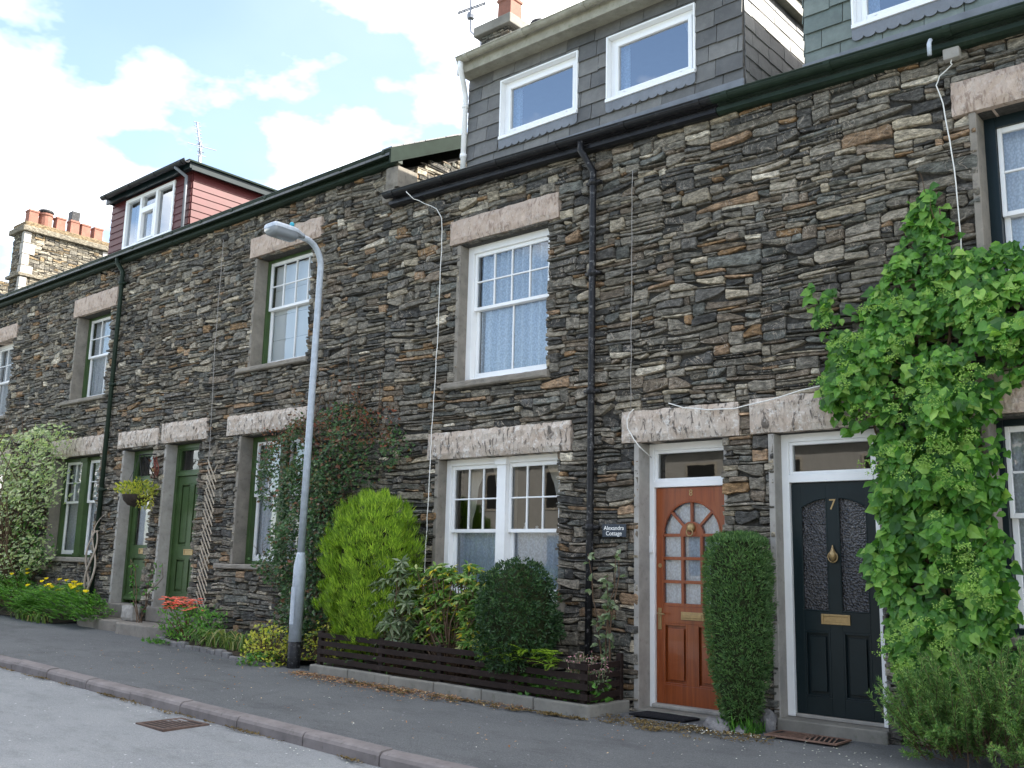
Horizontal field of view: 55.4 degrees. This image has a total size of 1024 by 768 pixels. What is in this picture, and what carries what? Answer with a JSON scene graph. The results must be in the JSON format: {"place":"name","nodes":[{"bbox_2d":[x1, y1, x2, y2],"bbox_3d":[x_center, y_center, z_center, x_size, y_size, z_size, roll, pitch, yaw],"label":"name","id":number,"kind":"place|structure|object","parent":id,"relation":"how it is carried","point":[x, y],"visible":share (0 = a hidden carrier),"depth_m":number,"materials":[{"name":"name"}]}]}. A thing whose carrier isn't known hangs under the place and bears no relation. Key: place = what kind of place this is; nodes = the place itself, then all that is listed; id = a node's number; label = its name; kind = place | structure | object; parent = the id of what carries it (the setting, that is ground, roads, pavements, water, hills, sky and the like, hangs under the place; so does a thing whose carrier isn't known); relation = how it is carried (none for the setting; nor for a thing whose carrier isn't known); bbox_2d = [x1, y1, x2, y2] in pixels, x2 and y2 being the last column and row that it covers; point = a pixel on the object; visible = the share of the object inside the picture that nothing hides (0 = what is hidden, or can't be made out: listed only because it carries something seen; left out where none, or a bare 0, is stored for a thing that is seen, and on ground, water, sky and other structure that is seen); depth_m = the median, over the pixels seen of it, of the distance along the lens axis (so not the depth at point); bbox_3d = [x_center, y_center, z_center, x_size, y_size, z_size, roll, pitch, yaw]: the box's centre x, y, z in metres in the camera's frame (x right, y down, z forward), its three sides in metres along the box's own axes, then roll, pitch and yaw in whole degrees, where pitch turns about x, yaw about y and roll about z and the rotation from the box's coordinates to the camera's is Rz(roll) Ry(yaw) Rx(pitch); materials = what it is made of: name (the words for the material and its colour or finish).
{"place":"outdoors","nodes":[
{"label":"outdoors","id":0,"kind":"place"},
{"bbox_2d":[0,667,380,767],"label":"road","id":1,"kind":"structure","parent":0,"point":[45,723],"depth_m":7.85,"materials":[{"name":"grey asphalt"}]},
{"bbox_2d":[135,717,208,731],"bbox_3d":[-2.952,2.983,8.473,0.460,0.072,0.440,-8,-14,40],"label":"drain grate","id":2,"kind":"object","parent":1,"relation":"on","point":[164,725],"visible":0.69,"depth_m":8.44,"materials":[{"name":"metal"}]},
{"bbox_2d":[0,655,476,767],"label":"kerb","id":3,"kind":"structure","parent":1,"relation":"on","point":[373,754],"depth_m":8.32,"materials":[{"name":"concrete"}]},
{"bbox_2d":[0,0,582,281],"label":"sky","id":4,"kind":"structure","parent":0,"point":[97,97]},
{"bbox_2d":[0,614,1023,767],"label":"pavement","id":5,"kind":"structure","parent":0,"point":[449,734],"depth_m":8.43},
{"bbox_2d":[0,605,76,622],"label":"soil bed","id":6,"kind":"object","parent":5,"relation":"on","point":[5,612],"visible":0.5,"depth_m":16.43,"materials":[{"name":"brown soil"}]},
{"bbox_2d":[0,568,45,610],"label":"clump","id":7,"kind":"object","parent":6,"relation":"on","point":[5,590],"visible":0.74,"depth_m":16.94,"materials":[{"name":"green plant"}]},
{"bbox_2d":[1,607,55,623],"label":"grass tuft","id":8,"kind":"object","parent":6,"relation":"on","point":[35,618],"visible":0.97,"depth_m":15.89,"materials":[{"name":"green plant"}]},
{"bbox_2d":[0,399,77,606],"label":"cornus shrub","id":9,"kind":"object","parent":6,"relation":"on","point":[10,553],"visible":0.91,"depth_m":17.46,"materials":[{"name":"green plant"}]},
{"bbox_2d":[4,577,117,621],"bbox_3d":[-7.355,3.478,15.790,2.670,0.652,0.828,-8,-14,40],"label":"poppy clump","id":10,"kind":"object","parent":6,"relation":"on","point":[65,598],"visible":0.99,"depth_m":15.62,"materials":[{"name":"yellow plant"}]},
{"bbox_2d":[83,514,104,614],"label":"vine stem","id":11,"kind":"object","parent":6,"relation":"on","point":[93,532],"visible":0.72,"depth_m":16.18,"materials":[{"name":"grey plant"}]},
{"bbox_2d":[128,559,162,622],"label":"rose bush","id":12,"kind":"object","parent":5,"relation":"on","point":[131,576],"visible":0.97,"depth_m":14.61,"materials":[{"name":"green plant"}]},
{"bbox_2d":[157,632,337,666],"bbox_3d":[-3.558,3.455,12.624,3.800,0.215,0.936,-8,-14,40],"label":"bed edging","id":13,"kind":"object","parent":5,"relation":"on","point":[221,652],"visible":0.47,"depth_m":12.51,"materials":[{"name":"stone"}]},
{"bbox_2d":[153,596,228,641],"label":"azalea","id":14,"kind":"object","parent":13,"relation":"on","point":[186,611],"visible":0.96,"depth_m":13.42,"materials":[{"name":"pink plant"}]},
{"bbox_2d":[179,626,274,652],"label":"day lily","id":15,"kind":"object","parent":13,"relation":"on","point":[238,641],"visible":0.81,"depth_m":12.63,"materials":[{"name":"green plant"}]},
{"bbox_2d":[301,618,345,663],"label":"euonymus bush","id":16,"kind":"object","parent":13,"relation":"on","point":[311,641],"visible":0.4,"depth_m":11.54,"materials":[{"name":"green plant"}]},
{"bbox_2d":[236,650,280,665],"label":"ivy clump","id":17,"kind":"object","parent":5,"relation":"on","point":[250,656],"visible":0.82,"depth_m":11.54,"materials":[{"name":"green plant"}]},
{"bbox_2d":[240,619,288,666],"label":"euonymus bush","id":18,"kind":"object","parent":5,"relation":"on","point":[269,638],"visible":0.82,"depth_m":11.69,"materials":[{"name":"yellow plant"}]},
{"bbox_2d":[264,221,323,668],"bbox_3d":[-2.720,0.690,11.632,0.250,5.444,0.841,-8,-14,40],"label":"street lamp","id":19,"kind":"object","parent":5,"relation":"on","point":[283,231],"visible":0.98,"depth_m":11.77,"materials":[{"name":"grey metal"}]},
{"bbox_2d":[289,587,295,623],"bbox_3d":[-2.586,2.603,11.463,0.081,0.430,0.011,-8,-14,40],"label":"access door","id":20,"kind":"structure","parent":19,"relation":"in","point":[292,603],"depth_m":11.46,"materials":[{"name":"metal"}]},
{"bbox_2d":[247,324,414,660],"bbox_3d":[-2.428,1.339,12.389,3.171,4.207,0.858,-8,-14,40],"label":"climbing shrub","id":21,"kind":"object","parent":5,"relation":"on","point":[294,479],"visible":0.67,"depth_m":12.31,"materials":[{"name":"green plant"}]},
{"bbox_2d":[64,647,674,760],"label":"leaf litter","id":22,"kind":"object","parent":5,"relation":"on","point":[360,686],"visible":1,"depth_m":9.96,"materials":[{"name":"brown plant"}]},
{"bbox_2d":[310,487,428,662],"bbox_3d":[-1.638,2.248,11.102,1.632,2.184,1.156,-8,-14,40],"label":"golden conifer","id":23,"kind":"object","parent":5,"relation":"on","point":[372,525],"visible":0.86,"depth_m":10.81,"materials":[{"name":"green plant"}]},
{"bbox_2d":[1,666,779,762],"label":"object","id":24,"kind":"object","parent":5,"relation":"on","point":[649,728],"visible":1,"depth_m":8.50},
{"bbox_2d":[141,636,765,734],"bbox_3d":[-1.530,3.103,10.750,9.035,0.384,0.459,-7,-13,37],"label":"ground cover","id":25,"kind":"object","parent":5,"relation":"on","point":[750,726],"visible":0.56,"depth_m":9.05,"materials":[{"name":"green plant"}]},
{"bbox_2d":[309,660,629,717],"bbox_3d":[-0.581,3.167,10.095,3.827,0.288,0.879,-8,-14,40],"label":"bed edging","id":26,"kind":"object","parent":5,"relation":"on","point":[546,702],"visible":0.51,"depth_m":9.63,"materials":[{"name":"concrete"}]},
{"bbox_2d":[353,555,420,673],"bbox_3d":[-1.370,2.543,10.713,0.951,1.395,0.524,-8,-14,40],"label":"rhododendron","id":27,"kind":"object","parent":26,"relation":"on","point":[403,628],"visible":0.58,"depth_m":10.54,"materials":[{"name":"green plant"}]},
{"bbox_2d":[402,560,498,682],"bbox_3d":[-0.598,2.521,10.249,1.200,1.344,0.530,-8,-14,40],"label":"variegated shrub","id":28,"kind":"object","parent":26,"relation":"on","point":[450,616],"visible":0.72,"depth_m":10.20,"materials":[{"name":"green plant"}]},
{"bbox_2d":[316,630,623,703],"bbox_3d":[-0.688,2.879,9.924,3.762,0.498,0.487,-5,-12,30],"label":"fence","id":29,"kind":"object","parent":26,"relation":"on","point":[510,686],"visible":0.9,"depth_m":9.71,"materials":[{"name":"brown wood"}]},
{"bbox_2d":[470,642,562,668],"bbox_3d":[0.017,2.576,9.328,1.113,0.205,0.396,-8,-14,40],"label":"juniper","id":30,"kind":"object","parent":26,"relation":"on","point":[547,651],"visible":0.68,"depth_m":9.13,"materials":[{"name":"green plant"}]},
{"bbox_2d":[471,553,566,684],"bbox_3d":[0.064,2.400,9.628,0.943,1.436,0.992,2,-10,-2],"label":"evergreen bush","id":31,"kind":"object","parent":26,"relation":"on","point":[518,606],"visible":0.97,"depth_m":9.40,"materials":[{"name":"green plant"}]},
{"bbox_2d":[563,651,610,691],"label":"heather","id":32,"kind":"object","parent":26,"relation":"on","point":[589,672],"visible":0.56,"depth_m":9.00,"materials":[{"name":"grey plant"}]},
{"bbox_2d":[583,549,625,691],"bbox_3d":[0.893,2.329,9.306,0.431,1.500,0.248,-8,-14,40],"label":"rose bush","id":33,"kind":"object","parent":26,"relation":"on","point":[608,617],"visible":0.91,"depth_m":9.31,"materials":[{"name":"green plant"}]},
{"bbox_2d":[50,665,901,766],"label":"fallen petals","id":34,"kind":"object","parent":5,"relation":"on","point":[660,729],"visible":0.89,"depth_m":7.93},
{"bbox_2d":[629,711,699,721],"bbox_3d":[1.378,2.991,8.786,0.600,0.018,0.270,-8,-14,40],"label":"doormat","id":35,"kind":"object","parent":5,"relation":"on","point":[665,716],"visible":1,"depth_m":8.73,"materials":[{"name":"black rubber"}]},
{"bbox_2d":[703,716,732,733],"bbox_3d":[1.733,2.875,8.195,0.175,0.138,0.340,6,-11,-23],"label":"rock","id":36,"kind":"object","parent":5,"relation":"on","point":[710,723],"visible":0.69,"depth_m":8.14,"materials":[{"name":"grey stone"}]},
{"bbox_2d":[700,529,777,725],"bbox_3d":[1.919,2.095,8.303,0.698,1.710,0.588,-8,-14,40],"label":"clipped hedge","id":37,"kind":"object","parent":5,"relation":"on","point":[737,612],"visible":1,"depth_m":8.15,"materials":[{"name":"green plant"}]},
{"bbox_2d":[735,725,746,733],"bbox_3d":[1.904,2.862,8.045,0.170,0.088,0.128,-8,-14,40],"label":"rock","id":38,"kind":"object","parent":5,"relation":"on","point":[738,729],"visible":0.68,"depth_m":8.02,"materials":[{"name":"grey stone"}]},
{"bbox_2d":[760,709,776,732],"bbox_3d":[2.137,2.839,8.134,0.141,0.248,0.136,-2,-11,19],"label":"rock","id":39,"kind":"object","parent":5,"relation":"on","point":[770,717],"visible":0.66,"depth_m":8.09,"materials":[{"name":"grey stone"}]},
{"bbox_2d":[764,730,851,745],"bbox_3d":[2.356,2.817,7.776,0.600,0.012,0.300,-8,-14,40],"label":"doormat","id":40,"kind":"object","parent":5,"relation":"on","point":[815,738],"visible":1,"depth_m":7.76,"materials":[{"name":"brown metal"}]},
{"bbox_2d":[800,171,1023,754],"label":"climbing plant","id":41,"kind":"object","parent":5,"relation":"on","point":[945,466],"visible":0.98,"depth_m":7.43,"materials":[{"name":"green plant"}]},
{"bbox_2d":[866,633,1023,767],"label":"rosemary bush","id":42,"kind":"object","parent":5,"relation":"on","point":[939,720],"visible":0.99,"depth_m":6.69,"materials":[{"name":"green plant"}]},
{"label":"ground","id":43,"kind":"structure","parent":0,"visible":0},
{"bbox_2d":[0,280,8,295],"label":"terraced house","id":44,"kind":"structure","parent":43,"relation":"on","point":[4,285],"depth_m":28.79,"materials":[{"name":"stone"}]},
{"bbox_2d":[0,209,108,549],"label":"terraced house","id":45,"kind":"structure","parent":43,"relation":"on","point":[43,248],"depth_m":24.24,"materials":[{"name":"stone"}]},
{"bbox_2d":[0,344,13,415],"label":"window","id":46,"kind":"structure","parent":45,"relation":"in","point":[7,349],"depth_m":20.74,"materials":[{"name":"white paint"}]},
{"bbox_2d":[15,158,312,630],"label":"terraced house","id":47,"kind":"structure","parent":43,"relation":"on","point":[100,368],"depth_m":16.95,"materials":[{"name":"stone"}]},
{"bbox_2d":[56,456,101,556],"bbox_3d":[-7.597,2.190,17.358,1.680,1.760,0.206,-8,-14,40],"label":"window","id":48,"kind":"structure","parent":47,"relation":"in","point":[77,513],"depth_m":17.45,"materials":[{"name":"green paint"}]},
{"bbox_2d":[82,313,112,397],"bbox_3d":[-7.404,-0.480,17.802,1.250,1.580,0.180,-8,-14,40],"label":"window","id":49,"kind":"structure","parent":47,"relation":"in","point":[99,331],"depth_m":18.08,"materials":[{"name":"green paint"}]},
{"bbox_2d":[120,605,139,620],"bbox_3d":[-5.865,3.506,14.945,0.349,0.225,0.138,-8,-14,40],"label":"stone block","id":50,"kind":"object","parent":47,"relation":"on","point":[128,612],"depth_m":14.86,"materials":[{"name":"grey stone"}]},
{"bbox_2d":[123,481,150,600],"bbox_3d":[-5.984,2.545,15.849,0.790,1.916,0.135,-8,-14,40],"label":"door","id":51,"kind":"structure","parent":47,"relation":"in","point":[136,555],"depth_m":15.96,"materials":[{"name":"green paint"}]},
{"bbox_2d":[148,456,158,477],"bbox_3d":[-5.644,1.312,15.401,0.253,0.346,0.116,-8,-14,40],"label":"wall ornament","id":52,"kind":"object","parent":47,"relation":"attached to","point":[154,466],"depth_m":15.38,"materials":[{"name":"brown"}]},
{"bbox_2d":[187,121,215,162],"bbox_3d":[-6.546,-4.501,20.146,0.559,2.171,0.589,-8,-14,40],"label":"tv aerial","id":53,"kind":"object","parent":47,"relation":"attached to","point":[199,154],"visible":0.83,"depth_m":20.18,"materials":[{"name":"grey metal"}]},
{"bbox_2d":[115,134,548,659],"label":"terraced house","id":54,"kind":"structure","parent":43,"relation":"on","point":[237,356],"depth_m":14.06,"materials":[{"name":"stone"}]},
{"bbox_2d":[114,454,159,510],"bbox_3d":[-5.812,1.522,15.212,0.733,0.930,0.687,-8,-14,40],"label":"hanging basket","id":55,"kind":"object","parent":54,"relation":"attached to","point":[136,498],"visible":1,"depth_m":15.07,"materials":[{"name":"yellow plant"}]},
{"bbox_2d":[167,476,198,604],"bbox_3d":[-4.974,2.389,14.967,0.810,1.956,0.103,-8,-14,40],"label":"door","id":56,"kind":"structure","parent":54,"relation":"in","point":[187,496],"depth_m":15.06,"materials":[{"name":"green paint"}]},
{"bbox_2d":[195,460,217,619],"bbox_3d":[-4.436,2.267,14.146,0.300,2.366,0.023,-8,-14,40],"label":"trellis","id":57,"kind":"object","parent":54,"relation":"attached to","point":[204,564],"visible":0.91,"depth_m":14.14,"materials":[{"name":"wood"}]},
{"bbox_2d":[245,433,304,565],"bbox_3d":[-3.153,1.605,13.591,1.570,1.810,0.219,-8,-14,40],"label":"window","id":58,"kind":"structure","parent":54,"relation":"in","point":[258,519],"depth_m":13.95,"materials":[{"name":"green paint"}]},
{"bbox_2d":[262,249,312,363],"bbox_3d":[-3.100,-1.069,14.143,1.310,1.650,0.229,-8,-14,40],"label":"window","id":59,"kind":"structure","parent":54,"relation":"in","point":[279,325],"depth_m":14.32,"materials":[{"name":"green paint"}]},
{"bbox_2d":[377,0,819,724],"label":"terraced house","id":60,"kind":"structure","parent":43,"relation":"on","point":[563,396],"depth_m":10.31,"materials":[{"name":"stone"}]},
{"bbox_2d":[458,0,485,45],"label":"tv aerial","id":61,"kind":"object","parent":60,"relation":"on","point":[470,15],"visible":0.82,"depth_m":16.10,"materials":[{"name":"grey metal"}]},
{"bbox_2d":[444,453,559,598],"bbox_3d":[-0.030,1.594,10.835,1.751,1.550,0.355,-8,-14,40],"label":"window","id":62,"kind":"structure","parent":60,"relation":"in","point":[482,547],"depth_m":10.83,"materials":[{"name":"white paint"}]},
{"bbox_2d":[465,228,549,379],"bbox_3d":[0.037,-0.865,11.250,1.325,1.660,0.225,-8,-14,40],"label":"window","id":63,"kind":"structure","parent":60,"relation":"in","point":[512,337],"depth_m":11.35,"materials":[{"name":"white paint"}]},
{"bbox_2d":[602,524,626,536],"bbox_3d":[1.001,1.435,9.544,0.280,0.125,0.020,-8,-14,40],"label":"name plate","id":64,"kind":"object","parent":60,"relation":"attached to","point":[614,530],"visible":1,"depth_m":9.53,"materials":[{"name":"stone"}]},
{"bbox_2d":[656,486,724,709],"bbox_3d":[1.695,1.983,9.173,0.780,2.020,0.139,-8,-14,40],"label":"door","id":65,"kind":"structure","parent":60,"relation":"in","point":[685,516],"depth_m":9.25,"materials":[{"name":"brown wood"}]},
{"bbox_2d":[709,0,1023,756],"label":"terraced house","id":66,"kind":"structure","parent":43,"relation":"on","point":[861,117],"depth_m":8.38,"materials":[{"name":"stone"}]},
{"bbox_2d":[791,481,883,722],"bbox_3d":[2.730,1.799,8.222,0.743,1.940,0.107,-8,-14,40],"label":"door","id":67,"kind":"structure","parent":66,"relation":"in","point":[837,621],"depth_m":8.23,"materials":[{"name":"green paint"}]},
{"bbox_2d":[983,110,1023,273],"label":"window","id":68,"kind":"structure","parent":66,"relation":"in","point":[1003,135],"depth_m":7.94,"materials":[{"name":"green paint"}]},
{"bbox_2d":[996,419,1023,634],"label":"window","id":69,"kind":"structure","parent":66,"relation":"in","point":[1013,429],"depth_m":7.55,"materials":[{"name":"green paint"}]}
]}

